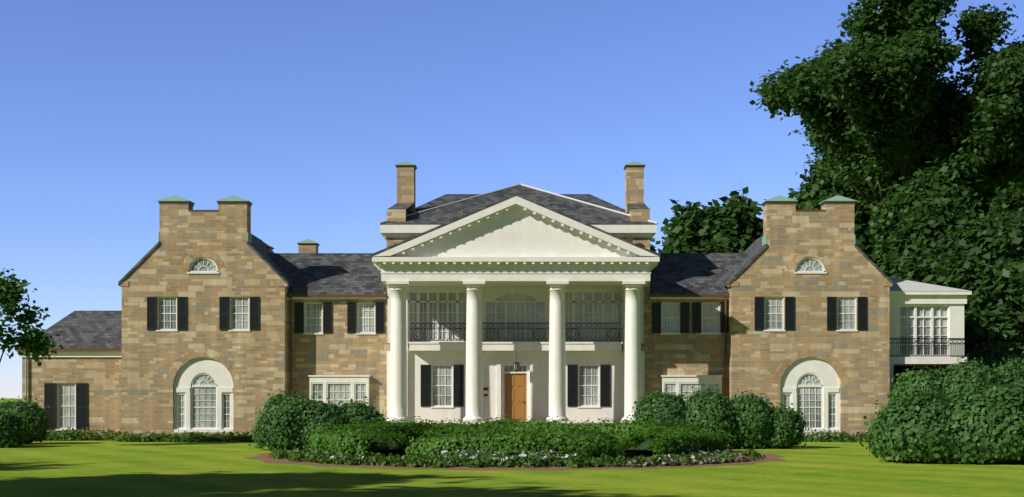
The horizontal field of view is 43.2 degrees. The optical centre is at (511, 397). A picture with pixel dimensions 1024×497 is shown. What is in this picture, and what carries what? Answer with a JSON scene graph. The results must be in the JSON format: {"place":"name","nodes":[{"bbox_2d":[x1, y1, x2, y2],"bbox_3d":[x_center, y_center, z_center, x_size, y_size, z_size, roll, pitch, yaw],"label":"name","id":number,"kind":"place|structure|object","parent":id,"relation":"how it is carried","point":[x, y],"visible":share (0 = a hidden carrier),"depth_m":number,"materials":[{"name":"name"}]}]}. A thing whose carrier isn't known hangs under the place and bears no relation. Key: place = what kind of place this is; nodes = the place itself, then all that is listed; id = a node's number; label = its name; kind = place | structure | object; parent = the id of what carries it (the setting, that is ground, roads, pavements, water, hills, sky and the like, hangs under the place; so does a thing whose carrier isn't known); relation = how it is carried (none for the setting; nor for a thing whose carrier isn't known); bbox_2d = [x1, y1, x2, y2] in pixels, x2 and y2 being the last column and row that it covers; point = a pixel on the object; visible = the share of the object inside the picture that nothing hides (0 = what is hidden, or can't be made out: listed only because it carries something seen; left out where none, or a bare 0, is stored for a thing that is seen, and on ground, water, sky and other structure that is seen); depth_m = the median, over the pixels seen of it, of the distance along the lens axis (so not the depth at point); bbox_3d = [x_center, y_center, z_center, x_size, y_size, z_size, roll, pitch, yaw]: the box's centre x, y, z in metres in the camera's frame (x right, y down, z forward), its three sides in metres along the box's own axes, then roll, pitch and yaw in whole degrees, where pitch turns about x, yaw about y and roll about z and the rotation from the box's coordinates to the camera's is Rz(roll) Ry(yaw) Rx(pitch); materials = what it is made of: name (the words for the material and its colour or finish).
{"place":"outdoors","nodes":[
{"label":"outdoors","id":0,"kind":"place"},
{"bbox_2d":[286,448,385,464],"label":"flowers","id":1,"kind":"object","parent":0,"point":[335,456],"depth_m":43.09,"materials":[{"name":"plant"}]},
{"bbox_2d":[430,450,584,467],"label":"flowers","id":2,"kind":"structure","parent":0,"point":[554,461],"depth_m":41.05,"materials":[{"name":"green plant"}]},
{"bbox_2d":[0,398,1023,496],"bbox_3d":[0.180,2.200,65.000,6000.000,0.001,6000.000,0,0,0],"label":"lawn ground","id":3,"kind":"structure","parent":0,"point":[85,468],"depth_m":35.53,"materials":[{"name":"green plant"}]},
{"bbox_2d":[0,395,53,447],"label":"shrub","id":4,"kind":"object","parent":3,"relation":"on","point":[11,420],"depth_m":59.80,"materials":[{"name":"green plant"}]},
{"bbox_2d":[0,267,63,366],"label":"tree","id":5,"kind":"object","parent":3,"relation":"on","point":[11,291],"depth_m":57.12,"materials":[{"name":"green plant"}]},
{"bbox_2d":[44,427,121,440],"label":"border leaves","id":6,"kind":"object","parent":3,"relation":"on","point":[81,434],"visible":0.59,"depth_m":65.91,"materials":[{"name":"green plant"}]},
{"bbox_2d":[112,430,255,441],"bbox_3d":[-15.579,1.957,64.203,8.540,0.688,2.168,0,0,0],"label":"flower bed","id":7,"kind":"object","parent":3,"relation":"on","point":[188,437],"visible":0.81,"depth_m":63.84,"materials":[{"name":"green plant"}]},
{"bbox_2d":[244,450,783,469],"bbox_3d":[0.231,2.194,48.980,20.190,0.001,20.210,0,0,0],"label":"island mulch bed","id":8,"kind":"object","parent":3,"relation":"on","point":[264,457],"visible":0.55,"depth_m":41.07,"materials":[{"name":"brown soil"}]},
{"bbox_2d":[248,387,392,449],"bbox_3d":[-7.976,0.898,54.608,6.316,2.662,3.791,0,0,0],"label":"shrub","id":9,"kind":"object","parent":8,"relation":"on","point":[294,405],"depth_m":53.46,"materials":[{"name":"green plant"}]},
{"bbox_2d":[268,447,765,467],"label":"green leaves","id":10,"kind":"object","parent":3,"relation":"on","point":[416,461],"visible":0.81,"depth_m":41.45,"materials":[{"name":"green plant"}]},
{"bbox_2d":[302,414,732,461],"bbox_3d":[0.254,1.468,49.321,15.994,1.564,14.814,0,0,0],"label":"island hedge","id":11,"kind":"object","parent":3,"relation":"on","point":[515,435],"depth_m":44.46,"materials":[{"name":"green plant"}]},
{"bbox_2d":[159,167,948,396],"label":"house stone walls","id":12,"kind":"structure","parent":3,"relation":"on","point":[789,225],"depth_m":65.00,"materials":[{"name":"beige stone"}]},
{"bbox_2d":[22,357,121,439],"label":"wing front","id":13,"kind":"structure","parent":12,"relation":"attached to","point":[101,377],"depth_m":67.50,"materials":[{"name":"stone"}]},
{"bbox_2d":[122,244,285,437],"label":"stone wall","id":14,"kind":"structure","parent":12,"relation":"attached to","point":[257,358],"depth_m":65.00,"materials":[{"name":"beige stone"}]},
{"bbox_2d":[174,357,232,428],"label":"window surround","id":15,"kind":"object","parent":14,"relation":"attached to","point":[189,371],"visible":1,"depth_m":65.13,"materials":[{"name":"white paint"}]},
{"bbox_2d":[288,296,386,421],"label":"stone wall","id":16,"kind":"structure","parent":12,"relation":"attached to","point":[339,350],"depth_m":65.90,"materials":[{"name":"stone"}]},
{"bbox_2d":[309,377,368,405],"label":"window frame","id":17,"kind":"object","parent":12,"relation":"attached to","point":[326,380],"visible":0.5,"depth_m":65.58,"materials":[{"name":"white paint"}]},
{"bbox_2d":[19,185,749,348],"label":"roof","id":18,"kind":"structure","parent":12,"relation":"on","point":[360,271],"depth_m":68.08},
{"bbox_2d":[15,165,854,402],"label":"house copper gutters","id":19,"kind":"object","parent":12,"relation":"attached to","point":[629,238],"visible":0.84,"depth_m":65.57,"materials":[{"name":"metal"}]},
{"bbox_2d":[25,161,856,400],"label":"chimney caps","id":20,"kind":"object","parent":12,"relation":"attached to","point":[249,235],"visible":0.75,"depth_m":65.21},
{"bbox_2d":[44,297,866,428],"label":"window shutters","id":21,"kind":"object","parent":12,"relation":"attached to","point":[458,394],"visible":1,"depth_m":65.16,"materials":[{"name":"black wood"}]},
{"bbox_2d":[16,196,971,431],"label":"white trim","id":22,"kind":"structure","parent":12,"relation":"attached to","point":[516,244],"depth_m":64.55,"materials":[{"name":"white paint"}]},
{"bbox_2d":[59,259,946,427],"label":"windows","id":23,"kind":"structure","parent":12,"relation":"in","point":[772,305],"depth_m":65.34,"materials":[{"name":"glass"}]},
{"bbox_2d":[119,249,891,424],"bbox_3d":[2.167,-2.619,64.835,43.275,9.638,8.025,0,0,-9],"label":"house dressed stone","id":24,"kind":"object","parent":12,"relation":"attached to","point":[228,364],"visible":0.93,"depth_m":65.00,"materials":[{"name":"beige stone"}]},
{"bbox_2d":[118,194,892,286],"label":"slate roof","id":25,"kind":"structure","parent":12,"relation":"attached to","point":[755,248],"depth_m":64.93,"materials":[{"name":"grey stone"}]},
{"bbox_2d":[387,351,643,422],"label":"portico wall","id":26,"kind":"structure","parent":12,"relation":"attached to","point":[418,359],"depth_m":65.20,"materials":[{"name":"white paint"}]},
{"bbox_2d":[650,299,728,399],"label":"stone wall","id":27,"kind":"structure","parent":12,"relation":"attached to","point":[690,353],"depth_m":65.90,"materials":[{"name":"stone"}]},
{"bbox_2d":[662,377,721,394],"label":"window frame","id":28,"kind":"object","parent":12,"relation":"attached to","point":[678,380],"visible":0.39,"depth_m":65.58,"materials":[{"name":"white paint"}]},
{"bbox_2d":[730,247,889,437],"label":"stone wall","id":29,"kind":"structure","parent":12,"relation":"attached to","point":[758,357],"depth_m":65.00,"materials":[{"name":"beige stone"}]},
{"bbox_2d":[780,357,839,428],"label":"window surround","id":30,"kind":"object","parent":29,"relation":"attached to","point":[824,371],"visible":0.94,"depth_m":65.13,"materials":[{"name":"white paint"}]},
{"bbox_2d":[642,399,727,445],"bbox_3d":[7.606,1.090,55.929,4.117,2.220,2.629,0,0,0],"label":"bush","id":31,"kind":"object","parent":3,"relation":"on","point":[680,414],"visible":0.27,"depth_m":55.25,"materials":[{"name":"green plant"}]},
{"bbox_2d":[628,383,745,446],"bbox_3d":[7.608,0.807,55.912,5.252,2.842,3.783,0,0,0],"label":"shrub foliage","id":32,"kind":"object","parent":3,"relation":"on","point":[716,413],"visible":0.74,"depth_m":54.95,"materials":[{"name":"green plant"}]},
{"bbox_2d":[731,405,799,448],"bbox_3d":[10.759,1.162,55.930,3.279,2.076,2.284,0,0,0],"label":"shrub","id":33,"kind":"object","parent":3,"relation":"on","point":[774,447],"visible":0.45,"depth_m":55.28,"materials":[{"name":"green plant"}]},
{"bbox_2d":[725,389,811,448],"bbox_3d":[10.749,0.927,55.840,4.338,2.650,3.452,0,0,0],"label":"bush","id":34,"kind":"object","parent":3,"relation":"on","point":[768,414],"visible":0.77,"depth_m":54.98,"materials":[{"name":"green plant"}]},
{"bbox_2d":[801,428,869,441],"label":"flowers","id":35,"kind":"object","parent":3,"relation":"on","point":[839,437],"depth_m":63.89,"materials":[{"name":"green plant"}]},
{"bbox_2d":[788,150,928,273],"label":"tree","id":36,"kind":"object","parent":3,"relation":"on","point":[807,196],"depth_m":107.89,"materials":[{"name":"green plant"}]},
{"bbox_2d":[748,0,1023,216],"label":"tree","id":37,"kind":"object","parent":3,"relation":"on","point":[880,82],"depth_m":89.16,"materials":[{"name":"green plant"}]},
{"bbox_2d":[857,379,1023,463],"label":"shrub","id":38,"kind":"object","parent":3,"relation":"on","point":[999,431],"depth_m":42.47,"materials":[{"name":"green plant"}]},
{"bbox_2d":[884,354,1023,406],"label":"shrub","id":39,"kind":"object","parent":3,"relation":"on","point":[932,379],"depth_m":62.92,"materials":[{"name":"green plant"}]},
{"bbox_2d":[890,211,1023,355],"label":"tree foliage","id":40,"kind":"object","parent":3,"relation":"on","point":[983,261],"visible":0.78,"depth_m":72.33,"materials":[{"name":"green plant"}]},
{"bbox_2d":[905,35,1023,204],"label":"tree","id":41,"kind":"object","parent":3,"relation":"on","point":[981,126],"depth_m":86.76,"materials":[{"name":"green plant"}]},
{"bbox_2d":[965,335,1023,370],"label":"shrub","id":42,"kind":"object","parent":3,"relation":"on","point":[991,353],"visible":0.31,"depth_m":68.03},
{"bbox_2d":[0,0,1023,397],"label":"sky","id":43,"kind":"structure","parent":0,"point":[305,112],"materials":[{"name":"blue"}]},
{"bbox_2d":[387,284,642,420],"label":"portico columns","id":44,"kind":"structure","parent":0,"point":[474,381],"depth_m":62.56,"materials":[{"name":"white paint"}]},
{"bbox_2d":[410,293,620,339],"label":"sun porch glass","id":45,"kind":"object","parent":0,"point":[500,317],"visible":0.21,"depth_m":65.80,"materials":[{"name":"clear glass"}]},
{"bbox_2d":[504,373,526,421],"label":"front door","id":46,"kind":"structure","parent":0,"point":[515,392],"depth_m":65.50,"materials":[{"name":"brown wood"}]},
{"bbox_2d":[379,184,968,290],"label":"metal roof","id":47,"kind":"structure","parent":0,"point":[902,285],"depth_m":66.52,"materials":[{"name":"white metal"}]},
{"bbox_2d":[410,324,964,371],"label":"iron railings","id":48,"kind":"object","parent":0,"point":[568,340],"visible":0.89,"depth_m":64.62,"materials":[{"name":"black metal"}]},
{"bbox_2d":[626,454,748,467],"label":"flowers","id":49,"kind":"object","parent":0,"point":[635,464],"depth_m":41.72,"materials":[{"name":"plant"}]},
{"bbox_2d":[650,449,744,465],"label":"flowers","id":50,"kind":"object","parent":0,"point":[700,458],"depth_m":43.07,"materials":[{"name":"green plant"}]},
{"bbox_2d":[656,186,765,252],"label":"tree foliage","id":51,"kind":"object","parent":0,"point":[733,225],"visible":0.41,"depth_m":108.09,"materials":[{"name":"green plant"}]},
{"bbox_2d":[893,367,916,383],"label":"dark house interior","id":52,"kind":"object","parent":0,"point":[899,370],"visible":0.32,"depth_m":71.44,"materials":[{"name":"black"}]},
{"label":"low tree foliage","id":53,"kind":"object","parent":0,"visible":0},
{"bbox_2d":[860,155,1023,277],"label":"tree foliage","id":54,"kind":"object","parent":53,"relation":"on","point":[887,224],"visible":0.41,"depth_m":86.47,"materials":[{"name":"green plant"}]},
{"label":"tree trunk","id":55,"kind":"object","parent":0,"visible":0},
{"bbox_2d":[650,238,659,251],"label":"tree foliage","id":56,"kind":"object","parent":55,"relation":"attached to","point":[652,247],"depth_m":114.86,"materials":[{"name":"green plant"}]},
{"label":"tree trunk","id":57,"kind":"object","parent":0,"visible":0},
{"bbox_2d":[869,161,995,277],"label":"tree foliage","id":58,"kind":"object","parent":57,"relation":"attached to","point":[933,219],"visible":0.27,"depth_m":84.28,"materials":[{"name":"green plant"}]}
]}

